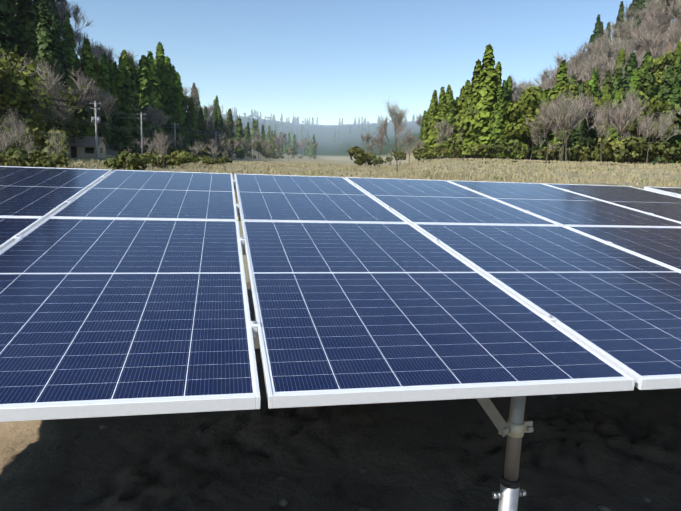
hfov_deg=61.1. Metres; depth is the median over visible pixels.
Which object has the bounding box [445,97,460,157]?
conifer tree
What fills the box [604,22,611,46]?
conifer tree
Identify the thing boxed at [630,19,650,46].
bare tree
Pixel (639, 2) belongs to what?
conifer tree
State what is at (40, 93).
bamboo tree
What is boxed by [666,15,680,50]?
bare tree
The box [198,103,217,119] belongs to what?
bare tree
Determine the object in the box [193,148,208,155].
shrub
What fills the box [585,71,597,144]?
conifer tree
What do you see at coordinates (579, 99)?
bare tree
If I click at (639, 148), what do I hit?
shrub
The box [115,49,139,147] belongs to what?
conifer tree
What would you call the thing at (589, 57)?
bare tree
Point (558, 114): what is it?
bare tree
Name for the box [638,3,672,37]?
bare tree
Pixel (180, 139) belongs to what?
bare shrub
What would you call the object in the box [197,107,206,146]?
conifer tree
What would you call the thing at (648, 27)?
bare tree
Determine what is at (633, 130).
broadleaf tree
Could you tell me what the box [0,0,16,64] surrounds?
conifer tree
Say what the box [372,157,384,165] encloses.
shrub
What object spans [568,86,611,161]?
bare tree
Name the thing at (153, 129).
conifer tree
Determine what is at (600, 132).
bare shrub
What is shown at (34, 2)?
conifer tree
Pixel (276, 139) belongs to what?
bare tree
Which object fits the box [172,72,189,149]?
conifer tree
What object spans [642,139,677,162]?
shrub
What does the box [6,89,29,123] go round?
broadleaf tree
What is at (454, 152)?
shrub
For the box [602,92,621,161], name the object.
conifer tree
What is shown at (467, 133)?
conifer tree
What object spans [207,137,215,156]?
bare tree
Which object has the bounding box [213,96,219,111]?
conifer tree
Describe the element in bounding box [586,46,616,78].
bare tree
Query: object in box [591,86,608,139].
conifer tree
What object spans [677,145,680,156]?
shrub
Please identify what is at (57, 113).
bare tree
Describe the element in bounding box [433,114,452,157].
bare tree
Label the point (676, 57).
conifer tree
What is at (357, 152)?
shrub
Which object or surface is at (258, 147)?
broadleaf tree
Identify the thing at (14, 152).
shrub
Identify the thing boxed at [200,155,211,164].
shrub
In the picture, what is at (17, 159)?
shrub
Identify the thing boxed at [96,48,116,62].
bare tree
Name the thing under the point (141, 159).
shrub
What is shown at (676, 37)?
bare tree
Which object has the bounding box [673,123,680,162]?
conifer tree
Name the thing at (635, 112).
bare tree
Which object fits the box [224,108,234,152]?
conifer tree
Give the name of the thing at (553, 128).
bare shrub
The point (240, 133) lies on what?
conifer tree
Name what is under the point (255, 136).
bare tree
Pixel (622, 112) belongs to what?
bare tree
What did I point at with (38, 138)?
shrub
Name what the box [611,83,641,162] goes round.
bare tree
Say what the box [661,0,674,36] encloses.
bare tree
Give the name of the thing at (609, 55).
bare tree
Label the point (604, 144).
shrub
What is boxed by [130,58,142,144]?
conifer tree
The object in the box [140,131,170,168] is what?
bare shrub
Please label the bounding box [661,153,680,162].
shrub
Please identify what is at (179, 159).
shrub
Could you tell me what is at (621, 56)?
conifer tree
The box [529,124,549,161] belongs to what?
bare shrub
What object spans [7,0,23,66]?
conifer tree
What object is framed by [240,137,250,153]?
bare tree
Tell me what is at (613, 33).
bare tree
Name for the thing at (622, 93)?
conifer tree
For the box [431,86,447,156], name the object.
conifer tree
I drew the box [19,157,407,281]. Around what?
ground
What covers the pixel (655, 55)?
bare tree
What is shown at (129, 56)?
bare tree
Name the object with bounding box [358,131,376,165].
bare tree
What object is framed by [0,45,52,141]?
bamboo tree
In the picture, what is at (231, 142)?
broadleaf tree
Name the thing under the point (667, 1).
conifer tree
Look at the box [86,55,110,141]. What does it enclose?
conifer tree
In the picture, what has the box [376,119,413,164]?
bare tree
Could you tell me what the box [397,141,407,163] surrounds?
bare shrub
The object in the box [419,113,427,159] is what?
conifer tree
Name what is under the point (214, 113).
conifer tree
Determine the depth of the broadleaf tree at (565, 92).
110.66 m
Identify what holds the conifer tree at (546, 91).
on the hill terrain at (328, 148)
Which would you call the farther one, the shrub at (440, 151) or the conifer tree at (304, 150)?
the conifer tree at (304, 150)
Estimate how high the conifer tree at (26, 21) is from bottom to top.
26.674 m
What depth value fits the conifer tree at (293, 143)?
527.96 m
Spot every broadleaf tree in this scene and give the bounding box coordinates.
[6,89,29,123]
[184,95,197,114]
[197,129,203,146]
[228,137,244,157]
[253,141,264,158]
[285,147,297,158]
[503,101,547,159]
[510,86,551,159]
[527,86,573,160]
[547,80,604,162]
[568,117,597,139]
[603,91,666,161]
[621,116,657,162]
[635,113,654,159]
[652,50,673,85]
[653,85,658,94]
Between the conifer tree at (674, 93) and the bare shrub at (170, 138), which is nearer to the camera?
the conifer tree at (674, 93)
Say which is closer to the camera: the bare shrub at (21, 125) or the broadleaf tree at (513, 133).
the bare shrub at (21, 125)
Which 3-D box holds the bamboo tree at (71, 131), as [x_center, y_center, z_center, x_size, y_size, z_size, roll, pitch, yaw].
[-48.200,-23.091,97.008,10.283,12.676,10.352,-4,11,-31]
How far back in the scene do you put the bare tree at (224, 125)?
226.78 m
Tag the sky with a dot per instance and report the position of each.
(328, 61)
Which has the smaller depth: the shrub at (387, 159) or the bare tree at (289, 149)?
the shrub at (387, 159)
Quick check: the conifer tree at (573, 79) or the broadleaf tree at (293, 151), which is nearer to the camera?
the conifer tree at (573, 79)
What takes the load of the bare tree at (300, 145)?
on the hill terrain at (328, 148)
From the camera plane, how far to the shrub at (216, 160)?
79.44 m
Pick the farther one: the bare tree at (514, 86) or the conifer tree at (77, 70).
the bare tree at (514, 86)
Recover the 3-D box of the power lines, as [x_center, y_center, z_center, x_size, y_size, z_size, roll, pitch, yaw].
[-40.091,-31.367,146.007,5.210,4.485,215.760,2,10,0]
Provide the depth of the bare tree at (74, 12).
172.01 m
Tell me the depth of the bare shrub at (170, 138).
131.64 m
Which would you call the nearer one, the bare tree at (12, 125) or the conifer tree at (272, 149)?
the bare tree at (12, 125)
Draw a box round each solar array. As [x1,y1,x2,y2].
[0,166,680,421]
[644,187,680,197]
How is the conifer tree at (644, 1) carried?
on the hill terrain at (328, 148)
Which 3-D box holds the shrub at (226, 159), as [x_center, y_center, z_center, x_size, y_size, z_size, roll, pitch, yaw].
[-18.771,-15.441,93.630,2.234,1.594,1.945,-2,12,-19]
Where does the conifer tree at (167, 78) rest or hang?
on the ground at (332, 162)
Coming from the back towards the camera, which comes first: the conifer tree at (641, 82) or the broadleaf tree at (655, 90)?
the broadleaf tree at (655, 90)
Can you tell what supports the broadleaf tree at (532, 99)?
on the hill terrain at (328, 148)
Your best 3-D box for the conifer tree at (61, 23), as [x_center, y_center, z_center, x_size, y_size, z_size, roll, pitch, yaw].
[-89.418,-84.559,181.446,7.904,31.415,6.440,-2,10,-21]
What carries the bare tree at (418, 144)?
on the hill terrain at (328, 148)
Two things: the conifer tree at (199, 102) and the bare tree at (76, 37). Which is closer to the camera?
the bare tree at (76, 37)
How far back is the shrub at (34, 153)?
45.76 m
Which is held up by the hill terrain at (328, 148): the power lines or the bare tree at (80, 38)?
the bare tree at (80, 38)
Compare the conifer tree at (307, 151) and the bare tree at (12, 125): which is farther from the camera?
the conifer tree at (307, 151)
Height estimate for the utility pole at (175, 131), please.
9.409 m
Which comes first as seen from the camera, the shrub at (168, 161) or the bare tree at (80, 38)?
the shrub at (168, 161)
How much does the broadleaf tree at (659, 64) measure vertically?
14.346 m
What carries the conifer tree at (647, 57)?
on the hill terrain at (328, 148)
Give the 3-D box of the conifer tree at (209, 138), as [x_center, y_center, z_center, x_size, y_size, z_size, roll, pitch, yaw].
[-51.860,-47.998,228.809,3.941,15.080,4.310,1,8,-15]
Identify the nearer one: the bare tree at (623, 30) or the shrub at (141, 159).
the shrub at (141, 159)
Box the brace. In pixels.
[476,398,510,436]
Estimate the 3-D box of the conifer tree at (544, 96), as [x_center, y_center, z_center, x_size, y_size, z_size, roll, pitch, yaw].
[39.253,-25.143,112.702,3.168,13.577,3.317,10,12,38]
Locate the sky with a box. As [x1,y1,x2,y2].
[32,0,679,124]
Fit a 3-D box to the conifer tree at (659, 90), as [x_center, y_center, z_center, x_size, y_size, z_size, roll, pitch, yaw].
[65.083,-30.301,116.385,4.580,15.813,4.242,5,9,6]
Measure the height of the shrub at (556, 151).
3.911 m
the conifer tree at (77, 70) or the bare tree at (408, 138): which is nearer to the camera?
the bare tree at (408, 138)
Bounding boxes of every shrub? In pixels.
[0,122,21,161]
[0,126,26,148]
[0,129,15,154]
[0,132,12,153]
[0,148,29,163]
[0,155,16,166]
[1,107,19,130]
[1,155,34,166]
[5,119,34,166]
[12,116,27,148]
[21,125,68,153]
[22,149,40,162]
[24,141,38,156]
[27,153,60,167]
[34,159,55,167]
[40,124,66,144]
[41,144,67,155]
[43,137,67,167]
[51,152,70,167]
[104,150,143,170]
[121,156,146,170]
[131,137,139,150]
[137,134,149,153]
[139,143,154,153]
[139,153,156,163]
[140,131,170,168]
[151,131,169,161]
[153,156,165,167]
[155,141,160,167]
[156,154,178,168]
[157,145,167,163]
[162,144,176,154]
[167,133,177,150]
[167,150,177,156]
[170,157,180,165]
[173,131,184,149]
[174,150,187,164]
[179,152,199,164]
[189,142,203,155]
[191,141,208,154]
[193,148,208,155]
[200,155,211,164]
[203,158,213,164]
[212,148,220,160]
[212,158,219,164]
[219,150,230,156]
[219,156,230,162]
[347,146,369,166]
[355,153,376,164]
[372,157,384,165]
[383,157,393,163]
[392,150,405,164]
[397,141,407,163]
[415,148,432,160]
[431,128,446,159]
[432,146,447,158]
[445,124,456,157]
[450,146,463,157]
[469,144,489,158]
[485,141,511,158]
[503,138,530,158]
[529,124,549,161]
[531,133,544,159]
[534,147,554,159]
[544,141,571,159]
[549,117,567,160]
[567,144,591,161]
[574,138,599,161]
[574,146,595,161]
[592,138,607,161]
[594,115,614,160]
[594,136,613,161]
[595,147,615,161]
[604,136,638,161]
[613,149,639,162]
[615,136,651,163]
[636,141,669,163]
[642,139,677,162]
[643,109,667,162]
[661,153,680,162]
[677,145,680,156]
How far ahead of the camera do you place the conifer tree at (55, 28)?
122.03 m
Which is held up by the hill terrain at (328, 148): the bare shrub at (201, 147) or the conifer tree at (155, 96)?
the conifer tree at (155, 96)
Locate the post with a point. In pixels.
(508, 494)
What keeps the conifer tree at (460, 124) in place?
on the hill terrain at (328, 148)
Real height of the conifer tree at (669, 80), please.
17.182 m
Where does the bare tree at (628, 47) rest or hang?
on the hill terrain at (328, 148)
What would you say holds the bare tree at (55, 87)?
on the ground at (332, 162)
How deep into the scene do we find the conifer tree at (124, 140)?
125.14 m
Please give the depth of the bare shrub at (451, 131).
133.99 m
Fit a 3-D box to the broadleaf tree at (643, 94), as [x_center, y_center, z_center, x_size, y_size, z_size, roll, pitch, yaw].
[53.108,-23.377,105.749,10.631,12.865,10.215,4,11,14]
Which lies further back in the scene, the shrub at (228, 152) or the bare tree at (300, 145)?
the bare tree at (300, 145)
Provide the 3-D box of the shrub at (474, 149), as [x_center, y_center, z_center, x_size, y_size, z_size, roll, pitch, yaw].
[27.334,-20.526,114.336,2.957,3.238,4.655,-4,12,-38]
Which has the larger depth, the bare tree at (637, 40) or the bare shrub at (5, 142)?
the bare tree at (637, 40)
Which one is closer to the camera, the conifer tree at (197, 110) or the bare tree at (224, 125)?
the bare tree at (224, 125)
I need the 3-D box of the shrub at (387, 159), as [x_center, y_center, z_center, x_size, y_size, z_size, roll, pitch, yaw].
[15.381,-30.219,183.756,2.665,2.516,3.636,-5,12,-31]
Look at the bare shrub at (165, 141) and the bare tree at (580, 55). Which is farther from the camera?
the bare tree at (580, 55)
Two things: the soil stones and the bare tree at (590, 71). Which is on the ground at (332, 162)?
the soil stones
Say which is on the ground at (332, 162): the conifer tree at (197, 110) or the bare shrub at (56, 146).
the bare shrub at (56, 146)
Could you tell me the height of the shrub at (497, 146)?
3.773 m
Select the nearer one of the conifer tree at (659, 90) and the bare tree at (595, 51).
the conifer tree at (659, 90)
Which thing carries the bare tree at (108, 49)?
on the hill terrain at (328, 148)
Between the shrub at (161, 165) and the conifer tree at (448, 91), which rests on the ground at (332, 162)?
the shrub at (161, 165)
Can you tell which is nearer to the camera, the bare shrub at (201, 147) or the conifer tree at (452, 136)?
the bare shrub at (201, 147)
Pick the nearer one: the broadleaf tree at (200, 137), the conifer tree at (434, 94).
the conifer tree at (434, 94)
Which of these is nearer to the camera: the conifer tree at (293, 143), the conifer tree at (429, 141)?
the conifer tree at (429, 141)
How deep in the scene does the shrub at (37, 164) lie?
35.16 m
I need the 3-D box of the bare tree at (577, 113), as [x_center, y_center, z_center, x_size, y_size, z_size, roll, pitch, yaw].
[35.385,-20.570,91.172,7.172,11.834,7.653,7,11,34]
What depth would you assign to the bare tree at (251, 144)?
165.44 m
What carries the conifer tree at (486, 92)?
on the hill terrain at (328, 148)
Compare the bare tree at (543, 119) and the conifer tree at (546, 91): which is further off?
the conifer tree at (546, 91)
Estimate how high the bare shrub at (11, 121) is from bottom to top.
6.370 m
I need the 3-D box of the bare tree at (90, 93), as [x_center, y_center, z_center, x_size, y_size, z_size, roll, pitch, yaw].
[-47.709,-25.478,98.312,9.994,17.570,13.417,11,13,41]
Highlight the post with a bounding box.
[492,396,533,510]
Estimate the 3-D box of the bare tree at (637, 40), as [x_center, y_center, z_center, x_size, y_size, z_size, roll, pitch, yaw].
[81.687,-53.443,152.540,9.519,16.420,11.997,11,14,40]
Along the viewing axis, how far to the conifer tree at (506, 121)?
113.91 m
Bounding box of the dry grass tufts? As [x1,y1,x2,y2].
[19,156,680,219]
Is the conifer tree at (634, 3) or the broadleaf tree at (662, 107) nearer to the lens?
the broadleaf tree at (662, 107)
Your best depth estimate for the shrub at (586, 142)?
95.77 m
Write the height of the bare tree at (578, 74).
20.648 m
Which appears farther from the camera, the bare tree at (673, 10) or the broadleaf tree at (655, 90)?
the bare tree at (673, 10)
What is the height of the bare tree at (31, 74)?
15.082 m
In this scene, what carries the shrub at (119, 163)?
on the ground at (332, 162)
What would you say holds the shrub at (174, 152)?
on the ground at (332, 162)
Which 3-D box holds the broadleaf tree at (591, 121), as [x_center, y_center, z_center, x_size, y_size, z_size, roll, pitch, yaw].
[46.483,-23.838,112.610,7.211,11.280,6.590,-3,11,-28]
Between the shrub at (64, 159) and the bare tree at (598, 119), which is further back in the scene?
the bare tree at (598, 119)
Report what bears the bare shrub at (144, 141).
on the ground at (332, 162)
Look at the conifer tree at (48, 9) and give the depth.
131.73 m
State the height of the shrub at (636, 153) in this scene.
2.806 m
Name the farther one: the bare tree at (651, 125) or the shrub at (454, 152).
the shrub at (454, 152)
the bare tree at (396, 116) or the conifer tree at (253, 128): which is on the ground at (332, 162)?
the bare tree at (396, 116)
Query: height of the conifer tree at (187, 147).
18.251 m
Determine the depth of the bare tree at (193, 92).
260.96 m
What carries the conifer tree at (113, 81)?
on the hill terrain at (328, 148)
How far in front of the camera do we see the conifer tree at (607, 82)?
125.31 m
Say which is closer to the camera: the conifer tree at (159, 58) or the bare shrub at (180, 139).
the bare shrub at (180, 139)
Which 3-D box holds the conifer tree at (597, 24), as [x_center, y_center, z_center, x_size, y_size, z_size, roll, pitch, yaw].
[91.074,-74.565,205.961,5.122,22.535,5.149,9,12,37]
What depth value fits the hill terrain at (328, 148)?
623.82 m
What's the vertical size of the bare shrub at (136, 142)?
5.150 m
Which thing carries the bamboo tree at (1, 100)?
on the ground at (332, 162)
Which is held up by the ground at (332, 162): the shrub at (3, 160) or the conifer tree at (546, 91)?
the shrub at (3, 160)
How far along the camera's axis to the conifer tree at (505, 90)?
117.17 m
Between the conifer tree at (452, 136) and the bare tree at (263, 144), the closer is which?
the conifer tree at (452, 136)
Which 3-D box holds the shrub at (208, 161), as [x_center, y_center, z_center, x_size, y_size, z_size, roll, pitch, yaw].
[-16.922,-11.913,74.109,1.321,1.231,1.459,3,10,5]
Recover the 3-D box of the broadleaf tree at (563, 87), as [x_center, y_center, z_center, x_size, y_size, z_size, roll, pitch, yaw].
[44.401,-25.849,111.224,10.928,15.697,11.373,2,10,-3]
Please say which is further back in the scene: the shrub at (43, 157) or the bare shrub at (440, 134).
the bare shrub at (440, 134)
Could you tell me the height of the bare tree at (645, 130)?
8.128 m
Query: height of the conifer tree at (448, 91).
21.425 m
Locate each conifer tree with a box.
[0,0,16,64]
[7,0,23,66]
[14,0,39,90]
[33,0,55,27]
[33,1,62,101]
[34,0,54,32]
[50,0,56,11]
[50,15,67,90]
[53,0,70,36]
[60,17,77,78]
[66,68,79,131]
[73,58,87,134]
[75,39,103,136]
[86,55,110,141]
[100,53,116,142]
[107,59,120,148]
[113,64,139,152]
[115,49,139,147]
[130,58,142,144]
[135,55,154,147]
[143,51,164,146]
[146,89,157,151]
[154,41,166,125]
[158,56,181,146]
[165,90,181,153]
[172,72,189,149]
[184,109,190,151]
[186,111,194,150]
[188,97,199,155]
[192,82,198,119]
[196,88,200,116]
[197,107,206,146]
[203,106,208,121]
[204,120,208,149]
[207,116,212,152]
[212,102,217,129]
[212,108,227,156]
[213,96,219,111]
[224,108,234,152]
[234,118,246,157]
[244,122,251,156]
[250,118,255,144]
[260,124,266,154]
[266,125,271,152]
[270,133,276,158]
[278,132,283,155]
[283,133,286,152]
[287,132,291,147]
[291,133,296,157]
[303,137,306,155]
[306,137,310,156]
[311,134,316,159]
[419,111,426,140]
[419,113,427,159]
[425,96,436,158]
[428,90,438,159]
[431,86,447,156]
[441,90,454,156]
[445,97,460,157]
[446,85,450,108]
[447,86,465,157]
[453,80,471,159]
[460,59,480,157]
[467,43,497,157]
[487,61,501,157]
[487,69,498,156]
[488,85,505,160]
[498,80,510,158]
[498,101,510,157]
[506,75,512,101]
[507,110,515,158]
[512,96,527,159]
[530,91,548,159]
[540,89,570,159]
[543,60,569,162]
[568,84,587,162]
[569,75,577,90]
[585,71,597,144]
[589,14,600,53]
[589,72,598,96]
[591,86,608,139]
[592,68,600,95]
[594,22,604,48]
[596,93,611,161]
[598,70,611,97]
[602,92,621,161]
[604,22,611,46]
[609,68,624,100]
[611,48,625,82]
[612,1,627,53]
[619,87,624,126]
[623,52,637,103]
[624,68,640,161]
[625,0,637,50]
[627,69,645,159]
[629,0,643,49]
[637,51,656,93]
[638,0,652,48]
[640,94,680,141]
[642,61,653,101]
[652,80,680,163]
[656,0,671,33]
[657,65,667,94]
[658,64,674,101]
[671,42,680,78]
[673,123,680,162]
[675,58,680,92]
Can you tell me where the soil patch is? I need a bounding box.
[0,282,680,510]
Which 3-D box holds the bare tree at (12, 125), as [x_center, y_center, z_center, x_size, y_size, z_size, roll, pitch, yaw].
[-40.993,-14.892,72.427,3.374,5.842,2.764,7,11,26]
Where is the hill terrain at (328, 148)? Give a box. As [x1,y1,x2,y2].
[14,1,680,188]
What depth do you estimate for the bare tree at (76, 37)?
153.06 m
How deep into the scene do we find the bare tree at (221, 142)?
153.04 m
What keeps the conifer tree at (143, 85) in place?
on the hill terrain at (328, 148)
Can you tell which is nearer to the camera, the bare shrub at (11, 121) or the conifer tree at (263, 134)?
the bare shrub at (11, 121)
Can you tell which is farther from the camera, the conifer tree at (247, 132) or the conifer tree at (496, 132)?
the conifer tree at (247, 132)
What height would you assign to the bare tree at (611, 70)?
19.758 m
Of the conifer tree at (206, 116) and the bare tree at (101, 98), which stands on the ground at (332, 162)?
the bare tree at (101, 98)
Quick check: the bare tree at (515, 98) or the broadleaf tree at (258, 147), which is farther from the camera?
the broadleaf tree at (258, 147)
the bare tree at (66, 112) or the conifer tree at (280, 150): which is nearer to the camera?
the bare tree at (66, 112)
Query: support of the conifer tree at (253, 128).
on the hill terrain at (328, 148)
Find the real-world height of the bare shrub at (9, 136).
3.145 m
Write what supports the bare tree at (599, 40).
on the hill terrain at (328, 148)
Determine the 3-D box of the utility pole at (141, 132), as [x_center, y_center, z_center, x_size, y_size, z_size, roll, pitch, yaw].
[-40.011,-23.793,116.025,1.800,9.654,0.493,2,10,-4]
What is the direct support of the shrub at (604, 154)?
on the hill terrain at (328, 148)
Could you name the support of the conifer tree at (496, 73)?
on the hill terrain at (328, 148)
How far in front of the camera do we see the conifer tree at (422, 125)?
216.10 m
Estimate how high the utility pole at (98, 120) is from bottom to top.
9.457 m
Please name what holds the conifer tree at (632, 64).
on the hill terrain at (328, 148)
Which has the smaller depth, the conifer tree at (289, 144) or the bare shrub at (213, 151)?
the bare shrub at (213, 151)
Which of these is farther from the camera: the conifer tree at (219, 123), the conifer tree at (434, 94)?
the conifer tree at (219, 123)
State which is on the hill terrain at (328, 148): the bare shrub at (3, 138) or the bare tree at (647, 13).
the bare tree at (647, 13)
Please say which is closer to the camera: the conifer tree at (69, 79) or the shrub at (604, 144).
the shrub at (604, 144)
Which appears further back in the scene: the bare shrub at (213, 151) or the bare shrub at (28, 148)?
the bare shrub at (213, 151)
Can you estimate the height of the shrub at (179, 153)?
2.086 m
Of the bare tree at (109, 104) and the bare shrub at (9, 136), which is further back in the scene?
the bare tree at (109, 104)
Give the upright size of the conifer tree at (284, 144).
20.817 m
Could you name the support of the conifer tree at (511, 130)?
on the hill terrain at (328, 148)
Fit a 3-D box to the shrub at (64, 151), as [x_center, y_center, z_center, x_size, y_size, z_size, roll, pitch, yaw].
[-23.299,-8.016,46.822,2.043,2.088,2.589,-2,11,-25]
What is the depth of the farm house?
99.42 m
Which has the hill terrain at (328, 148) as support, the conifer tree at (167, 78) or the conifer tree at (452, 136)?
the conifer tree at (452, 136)
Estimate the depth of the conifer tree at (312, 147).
525.25 m
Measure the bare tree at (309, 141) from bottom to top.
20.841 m
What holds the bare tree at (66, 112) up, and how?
on the ground at (332, 162)
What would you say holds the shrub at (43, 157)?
on the ground at (332, 162)
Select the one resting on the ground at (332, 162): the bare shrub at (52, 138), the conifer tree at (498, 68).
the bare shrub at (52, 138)
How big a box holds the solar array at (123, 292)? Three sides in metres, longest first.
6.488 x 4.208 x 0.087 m
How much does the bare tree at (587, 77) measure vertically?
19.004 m
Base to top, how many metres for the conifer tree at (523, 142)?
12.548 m
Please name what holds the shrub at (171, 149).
on the ground at (332, 162)
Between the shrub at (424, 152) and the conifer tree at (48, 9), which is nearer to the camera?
the shrub at (424, 152)
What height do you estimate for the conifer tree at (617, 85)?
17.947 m
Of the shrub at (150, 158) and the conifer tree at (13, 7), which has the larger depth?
the conifer tree at (13, 7)
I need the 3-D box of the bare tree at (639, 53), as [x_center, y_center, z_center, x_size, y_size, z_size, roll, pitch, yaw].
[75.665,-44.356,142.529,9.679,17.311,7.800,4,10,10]
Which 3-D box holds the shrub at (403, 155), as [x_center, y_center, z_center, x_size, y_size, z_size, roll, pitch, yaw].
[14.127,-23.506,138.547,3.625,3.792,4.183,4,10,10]
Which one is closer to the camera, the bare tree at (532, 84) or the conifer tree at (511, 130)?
the conifer tree at (511, 130)
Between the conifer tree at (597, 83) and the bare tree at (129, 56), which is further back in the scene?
the bare tree at (129, 56)
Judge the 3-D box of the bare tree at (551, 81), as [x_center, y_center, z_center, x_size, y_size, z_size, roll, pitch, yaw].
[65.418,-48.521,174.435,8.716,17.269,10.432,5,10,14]
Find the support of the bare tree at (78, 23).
on the hill terrain at (328, 148)
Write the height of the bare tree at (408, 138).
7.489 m
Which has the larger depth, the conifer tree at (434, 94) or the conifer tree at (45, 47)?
the conifer tree at (434, 94)
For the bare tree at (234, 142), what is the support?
on the ground at (332, 162)
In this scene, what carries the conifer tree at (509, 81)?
on the hill terrain at (328, 148)
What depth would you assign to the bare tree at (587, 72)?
150.07 m
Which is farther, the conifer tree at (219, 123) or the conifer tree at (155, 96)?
the conifer tree at (219, 123)
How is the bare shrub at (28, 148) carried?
on the ground at (332, 162)
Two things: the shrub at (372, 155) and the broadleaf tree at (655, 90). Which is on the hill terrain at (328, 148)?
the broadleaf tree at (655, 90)
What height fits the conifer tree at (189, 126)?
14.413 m
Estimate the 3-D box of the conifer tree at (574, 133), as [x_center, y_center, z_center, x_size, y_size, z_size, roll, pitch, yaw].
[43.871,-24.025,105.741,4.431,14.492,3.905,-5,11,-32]
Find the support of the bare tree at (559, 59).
on the hill terrain at (328, 148)
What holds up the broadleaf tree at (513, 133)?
on the hill terrain at (328, 148)
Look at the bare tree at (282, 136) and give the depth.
469.47 m
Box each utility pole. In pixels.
[90,101,100,158]
[137,113,145,154]
[172,124,178,145]
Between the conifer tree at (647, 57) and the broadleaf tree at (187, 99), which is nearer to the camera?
the conifer tree at (647, 57)
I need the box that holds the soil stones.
[0,349,650,510]
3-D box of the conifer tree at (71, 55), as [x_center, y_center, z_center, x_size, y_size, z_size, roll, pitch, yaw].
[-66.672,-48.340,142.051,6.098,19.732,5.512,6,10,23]
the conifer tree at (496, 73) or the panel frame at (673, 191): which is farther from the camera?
the conifer tree at (496, 73)
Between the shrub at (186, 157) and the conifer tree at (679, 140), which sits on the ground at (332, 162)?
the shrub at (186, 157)
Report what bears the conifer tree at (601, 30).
on the hill terrain at (328, 148)
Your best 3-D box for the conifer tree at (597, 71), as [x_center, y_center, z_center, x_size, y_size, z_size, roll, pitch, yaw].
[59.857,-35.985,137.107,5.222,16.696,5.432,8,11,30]
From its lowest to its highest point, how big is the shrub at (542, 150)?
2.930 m
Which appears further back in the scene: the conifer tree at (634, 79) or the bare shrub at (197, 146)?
the conifer tree at (634, 79)
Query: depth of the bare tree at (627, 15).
175.29 m
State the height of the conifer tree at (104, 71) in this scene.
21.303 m
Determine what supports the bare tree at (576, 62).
on the hill terrain at (328, 148)
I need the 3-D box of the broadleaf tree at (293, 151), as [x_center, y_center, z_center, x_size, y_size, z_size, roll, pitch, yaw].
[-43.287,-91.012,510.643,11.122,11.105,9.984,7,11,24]
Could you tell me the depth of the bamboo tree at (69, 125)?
94.00 m
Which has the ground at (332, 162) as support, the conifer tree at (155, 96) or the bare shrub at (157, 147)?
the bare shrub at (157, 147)
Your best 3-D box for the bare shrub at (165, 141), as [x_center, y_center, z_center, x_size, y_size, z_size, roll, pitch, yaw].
[-16.088,-9.700,52.499,1.796,4.035,2.809,2,9,8]
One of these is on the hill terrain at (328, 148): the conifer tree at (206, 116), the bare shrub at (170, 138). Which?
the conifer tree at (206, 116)
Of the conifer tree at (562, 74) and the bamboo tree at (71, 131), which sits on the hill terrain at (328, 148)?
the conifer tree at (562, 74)
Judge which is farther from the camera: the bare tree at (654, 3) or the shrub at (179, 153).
the bare tree at (654, 3)
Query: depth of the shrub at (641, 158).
83.13 m
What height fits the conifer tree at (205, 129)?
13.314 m
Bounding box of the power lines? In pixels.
[0,81,252,145]
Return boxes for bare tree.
[1,118,19,131]
[8,47,73,101]
[17,56,41,75]
[23,91,47,128]
[29,59,103,157]
[34,83,66,129]
[47,101,79,130]
[55,0,82,30]
[61,24,81,44]
[63,81,85,128]
[66,2,92,30]
[70,78,111,133]
[74,26,92,52]
[75,39,113,62]
[77,41,115,65]
[90,92,121,136]
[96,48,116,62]
[100,45,114,63]
[115,48,135,63]
[139,102,171,142]
[188,83,199,106]
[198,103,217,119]
[206,117,231,133]
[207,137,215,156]
[216,134,224,155]
[227,138,239,158]
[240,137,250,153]
[247,139,257,160]
[251,129,260,151]
[260,140,269,160]
[273,136,280,153]
[278,132,287,148]
[287,146,292,159]
[299,142,306,156]
[305,138,316,153]
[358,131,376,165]
[374,126,389,166]
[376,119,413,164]
[383,98,409,170]
[399,132,417,162]
[416,114,422,126]
[416,140,426,154]
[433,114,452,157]
[511,73,526,101]
[512,88,520,100]
[522,79,552,89]
[524,97,554,162]
[531,67,567,82]
[538,90,587,161]
[545,72,557,88]
[545,90,598,160]
[548,50,572,75]
[555,109,584,160]
[556,65,583,82]
[556,101,583,160]
[567,55,585,69]
[567,59,584,84]
[568,49,587,67]
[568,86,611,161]
[575,56,609,83]
[577,40,600,63]
[578,72,601,89]
[580,34,612,61]
[580,60,606,80]
[581,45,605,67]
[582,37,625,80]
[583,45,607,60]
[584,32,611,53]
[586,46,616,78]
[589,104,620,163]
[599,32,627,52]
[599,48,642,87]
[601,92,650,162]
[603,22,630,40]
[607,5,638,44]
[608,101,629,162]
[609,35,629,53]
[610,22,634,43]
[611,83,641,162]
[613,37,635,55]
[617,18,635,46]
[625,27,670,64]
[625,46,661,64]
[629,13,666,48]
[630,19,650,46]
[633,24,667,59]
[633,46,653,73]
[635,114,653,163]
[638,1,667,40]
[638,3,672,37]
[638,47,671,64]
[641,0,667,20]
[654,108,680,163]
[655,27,680,67]
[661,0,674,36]
[665,0,680,22]
[665,18,680,41]
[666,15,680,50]
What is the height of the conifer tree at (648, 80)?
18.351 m
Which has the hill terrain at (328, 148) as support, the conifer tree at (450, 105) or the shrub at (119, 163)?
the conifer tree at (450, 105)
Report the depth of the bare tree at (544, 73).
200.99 m
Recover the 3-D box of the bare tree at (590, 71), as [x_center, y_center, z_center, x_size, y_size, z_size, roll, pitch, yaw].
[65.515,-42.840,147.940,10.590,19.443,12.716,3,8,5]
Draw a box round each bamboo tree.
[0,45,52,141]
[0,71,8,127]
[6,62,59,142]
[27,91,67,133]
[32,84,87,148]
[36,86,73,135]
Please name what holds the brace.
attached to the post
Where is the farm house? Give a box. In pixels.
[67,136,108,158]
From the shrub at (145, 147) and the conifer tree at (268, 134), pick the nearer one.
the shrub at (145, 147)
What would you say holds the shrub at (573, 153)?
on the hill terrain at (328, 148)
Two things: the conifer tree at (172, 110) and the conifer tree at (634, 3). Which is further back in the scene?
the conifer tree at (634, 3)

